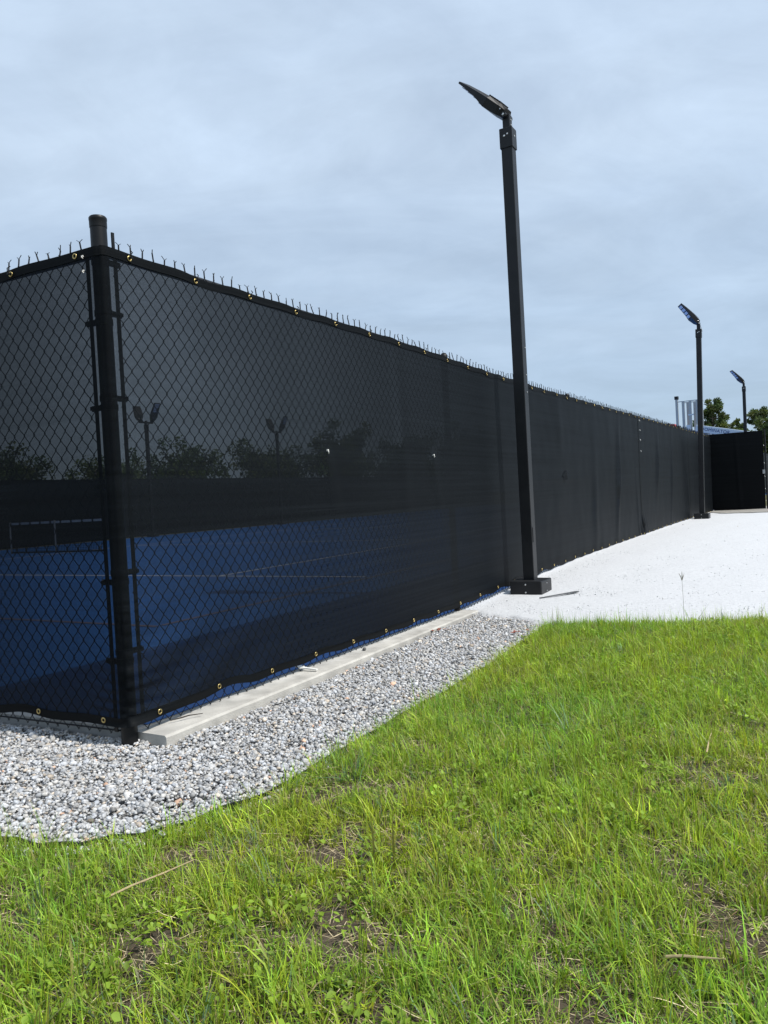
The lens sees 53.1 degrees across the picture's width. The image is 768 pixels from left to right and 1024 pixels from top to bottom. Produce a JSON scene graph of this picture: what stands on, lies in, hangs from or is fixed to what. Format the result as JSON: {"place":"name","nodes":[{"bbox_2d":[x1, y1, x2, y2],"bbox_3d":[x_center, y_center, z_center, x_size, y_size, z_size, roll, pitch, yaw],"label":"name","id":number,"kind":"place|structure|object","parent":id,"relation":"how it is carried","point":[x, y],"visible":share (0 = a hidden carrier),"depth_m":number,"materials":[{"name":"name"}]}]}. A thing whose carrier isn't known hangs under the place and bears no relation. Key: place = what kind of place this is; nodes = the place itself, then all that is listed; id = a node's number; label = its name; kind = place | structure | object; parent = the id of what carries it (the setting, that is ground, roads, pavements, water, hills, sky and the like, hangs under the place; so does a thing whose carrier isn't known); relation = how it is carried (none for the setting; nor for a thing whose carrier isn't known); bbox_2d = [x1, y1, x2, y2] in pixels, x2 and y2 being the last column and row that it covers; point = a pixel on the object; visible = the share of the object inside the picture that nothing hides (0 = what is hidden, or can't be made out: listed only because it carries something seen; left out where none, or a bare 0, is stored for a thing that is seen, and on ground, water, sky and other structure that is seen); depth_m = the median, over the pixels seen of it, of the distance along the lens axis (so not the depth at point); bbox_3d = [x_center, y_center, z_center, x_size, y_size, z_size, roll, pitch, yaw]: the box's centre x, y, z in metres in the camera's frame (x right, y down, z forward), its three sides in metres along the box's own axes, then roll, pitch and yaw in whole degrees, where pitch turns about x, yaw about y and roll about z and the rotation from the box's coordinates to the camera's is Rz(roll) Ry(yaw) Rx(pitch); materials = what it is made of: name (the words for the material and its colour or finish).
{"place":"outdoors","nodes":[
{"label":"outdoors","id":0,"kind":"place"},
{"bbox_2d":[0,524,729,877],"bbox_3d":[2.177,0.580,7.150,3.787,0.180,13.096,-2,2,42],"label":"gravel","id":1,"kind":"structure","parent":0,"point":[460,642],"depth_m":2.86,"materials":[{"name":"grey gravel"}]},
{"bbox_2d":[1,625,543,849],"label":"lawn edging","id":2,"kind":"object","parent":1,"relation":"on","point":[134,834],"visible":0.12,"depth_m":2.15,"materials":[{"name":"black plastic"}]},
{"bbox_2d":[0,603,767,1023],"bbox_3d":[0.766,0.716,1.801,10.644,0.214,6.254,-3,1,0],"label":"grass","id":3,"kind":"structure","parent":0,"point":[580,673],"depth_m":1.80,"materials":[{"name":"green plant"}]},
{"bbox_2d":[105,860,193,898],"bbox_3d":[-0.531,0.834,1.751,0.201,0.028,0.009,-4,1,-33],"label":"dry stem","id":4,"kind":"object","parent":3,"relation":"on","point":[134,884],"visible":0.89,"depth_m":1.74,"materials":[{"name":"plant"}]},
{"bbox_2d":[0,621,767,1023],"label":"dead straw","id":5,"kind":"object","parent":3,"relation":"on","point":[152,953],"visible":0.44,"depth_m":1.61,"materials":[{"name":"beige plant"}]},
{"bbox_2d":[10,617,767,1023],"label":"leafy weeds","id":6,"kind":"object","parent":3,"relation":"on","point":[298,907],"visible":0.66,"depth_m":1.73,"materials":[{"name":"green plant"}]},
{"bbox_2d":[665,954,725,959],"bbox_3d":[0.546,0.782,1.350,0.101,0.028,0.009,-2,1,33],"label":"dry stem","id":7,"kind":"object","parent":3,"relation":"on","point":[685,956],"visible":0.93,"depth_m":1.35,"materials":[{"name":"plant"}]},
{"bbox_2d":[0,0,767,430],"label":"sky","id":8,"kind":"structure","parent":0,"point":[333,156],"materials":[{"name":"blue"}]},
{"bbox_2d":[462,512,767,624],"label":"white stone pad","id":9,"kind":"object","parent":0,"point":[722,546],"visible":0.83,"depth_m":6.50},
{"bbox_2d":[459,81,551,594],"bbox_3d":[0.994,-1.437,6.323,0.513,4.250,0.305,-3,1,30],"label":"light pole","id":10,"kind":"object","parent":9,"relation":"on","point":[529,582],"visible":0.99,"depth_m":6.21,"materials":[{"name":"metal"}]},
{"bbox_2d":[539,591,578,597],"bbox_3d":[1.378,0.647,6.024,0.395,0.015,0.042,-4,1,-31],"label":"grey strip","id":11,"kind":"object","parent":9,"relation":"on","point":[560,594],"visible":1,"depth_m":6.01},
{"bbox_2d":[465,523,767,622],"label":"white grains","id":12,"kind":"object","parent":9,"relation":"on","point":[616,592],"visible":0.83,"depth_m":5.70,"materials":[{"name":"gravel"}]},
{"bbox_2d":[678,303,710,518],"bbox_3d":[6.018,-1.935,14.905,0.425,4.195,0.304,-3,1,20],"label":"light pole","id":13,"kind":"object","parent":9,"relation":"on","point":[691,316],"visible":0.98,"depth_m":14.85,"materials":[{"name":"metal"}]},
{"bbox_2d":[709,506,767,513],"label":"concrete walk","id":14,"kind":"structure","parent":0,"point":[742,511],"depth_m":16.87,"materials":[{"name":"grey concrete"}]},
{"bbox_3d":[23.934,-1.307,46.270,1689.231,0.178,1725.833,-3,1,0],"label":"ground","id":15,"kind":"structure","parent":0,"visible":0},
{"bbox_2d":[0,239,120,732],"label":"chain link fence","id":16,"kind":"object","parent":15,"relation":"on","point":[116,729],"visible":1,"depth_m":3.10,"materials":[{"name":"black metal"}]},
{"bbox_2d":[0,245,643,727],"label":"windscreen","id":17,"kind":"object","parent":16,"relation":"attached to","point":[208,489],"visible":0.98,"depth_m":3.47,"materials":[{"name":"black fabric"}]},
{"bbox_2d":[0,607,463,737],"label":"court slab","id":18,"kind":"structure","parent":15,"relation":"on","point":[95,732],"depth_m":3.25,"materials":[{"name":"concrete"}]},
{"bbox_2d":[144,493,765,724],"bbox_3d":[2.529,0.215,25.830,16.680,0.003,44.665,-3,1,30],"label":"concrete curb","id":19,"kind":"object","parent":18,"relation":"on","point":[228,690],"visible":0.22,"depth_m":3.80,"materials":[{"name":"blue concrete"}]},
{"bbox_2d":[138,610,477,747],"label":"concrete kerb","id":20,"kind":"structure","parent":15,"relation":"on","point":[166,732],"depth_m":3.60,"materials":[{"name":"grey concrete"}]},
{"bbox_2d":[170,713,202,720],"bbox_3d":[-0.803,0.831,3.128,0.138,0.007,0.010,-4,1,-37],"label":"twig","id":21,"kind":"object","parent":20,"relation":"on","point":[185,716],"visible":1,"depth_m":3.12,"materials":[{"name":"grey wood"}]},
{"bbox_2d":[295,665,317,670],"bbox_3d":[-0.394,0.792,3.903,0.130,0.017,0.057,-3,1,28],"label":"plastic offcut","id":22,"kind":"object","parent":20,"relation":"on","point":[304,667],"visible":0.87,"depth_m":3.89,"materials":[{"name":"white plastic"}]},
{"bbox_2d":[88,214,708,749],"bbox_3d":[3.289,-0.440,10.469,0.106,2.150,17.417,-3,1,30],"label":"chain link fence","id":23,"kind":"object","parent":15,"relation":"on","point":[98,228],"visible":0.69,"depth_m":3.41,"materials":[{"name":"black metal"}]},
{"bbox_2d":[638,415,712,533],"bbox_3d":[5.688,-0.720,14.526,0.042,1.762,7.945,-3,1,30],"label":"windscreen","id":24,"kind":"object","parent":23,"relation":"attached to","point":[669,470],"visible":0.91,"depth_m":13.15,"materials":[{"name":"black fabric"}]},
{"bbox_2d":[709,429,767,510],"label":"gate","id":25,"kind":"structure","parent":23,"relation":"attached to","point":[738,471],"depth_m":17.68,"materials":[{"name":"black fabric"}]},
{"bbox_2d":[671,396,748,434],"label":"building","id":26,"kind":"structure","parent":15,"relation":"on","point":[710,430],"depth_m":29.68,"materials":[{"name":"grey paint"}]},
{"bbox_2d":[692,397,735,433],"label":"pine tree","id":27,"kind":"object","parent":15,"relation":"on","point":[712,411],"visible":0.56,"depth_m":70.99,"materials":[{"name":"green plant"}]},
{"bbox_2d":[730,370,746,431],"bbox_3d":[11.237,-2.383,24.160,0.511,4.149,0.318,-3,1,15],"label":"light pole","id":28,"kind":"object","parent":15,"relation":"on","point":[737,377],"visible":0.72,"depth_m":24.07,"materials":[{"name":"metal"}]},
{"bbox_2d":[733,417,743,429],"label":"pine tree","id":29,"kind":"object","parent":15,"relation":"on","point":[739,425],"visible":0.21,"depth_m":88.39,"materials":[{"name":"green plant"}]},
{"bbox_2d":[747,406,767,443],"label":"pine tree","id":30,"kind":"object","parent":15,"relation":"on","point":[762,412],"visible":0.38,"depth_m":83.89,"materials":[{"name":"green plant"}]},
{"bbox_2d":[752,415,767,453],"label":"broadleaf tree","id":31,"kind":"object","parent":15,"relation":"on","point":[762,426],"visible":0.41,"depth_m":61.97,"materials":[{"name":"green plant"}]},
{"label":"chain link fence","id":32,"kind":"object","parent":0,"visible":0},
{"bbox_2d":[764,454,767,492],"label":"windscreen","id":33,"kind":"object","parent":32,"relation":"attached to","point":[767,469],"visible":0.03,"depth_m":34.65,"materials":[{"name":"black fabric"}]}
]}

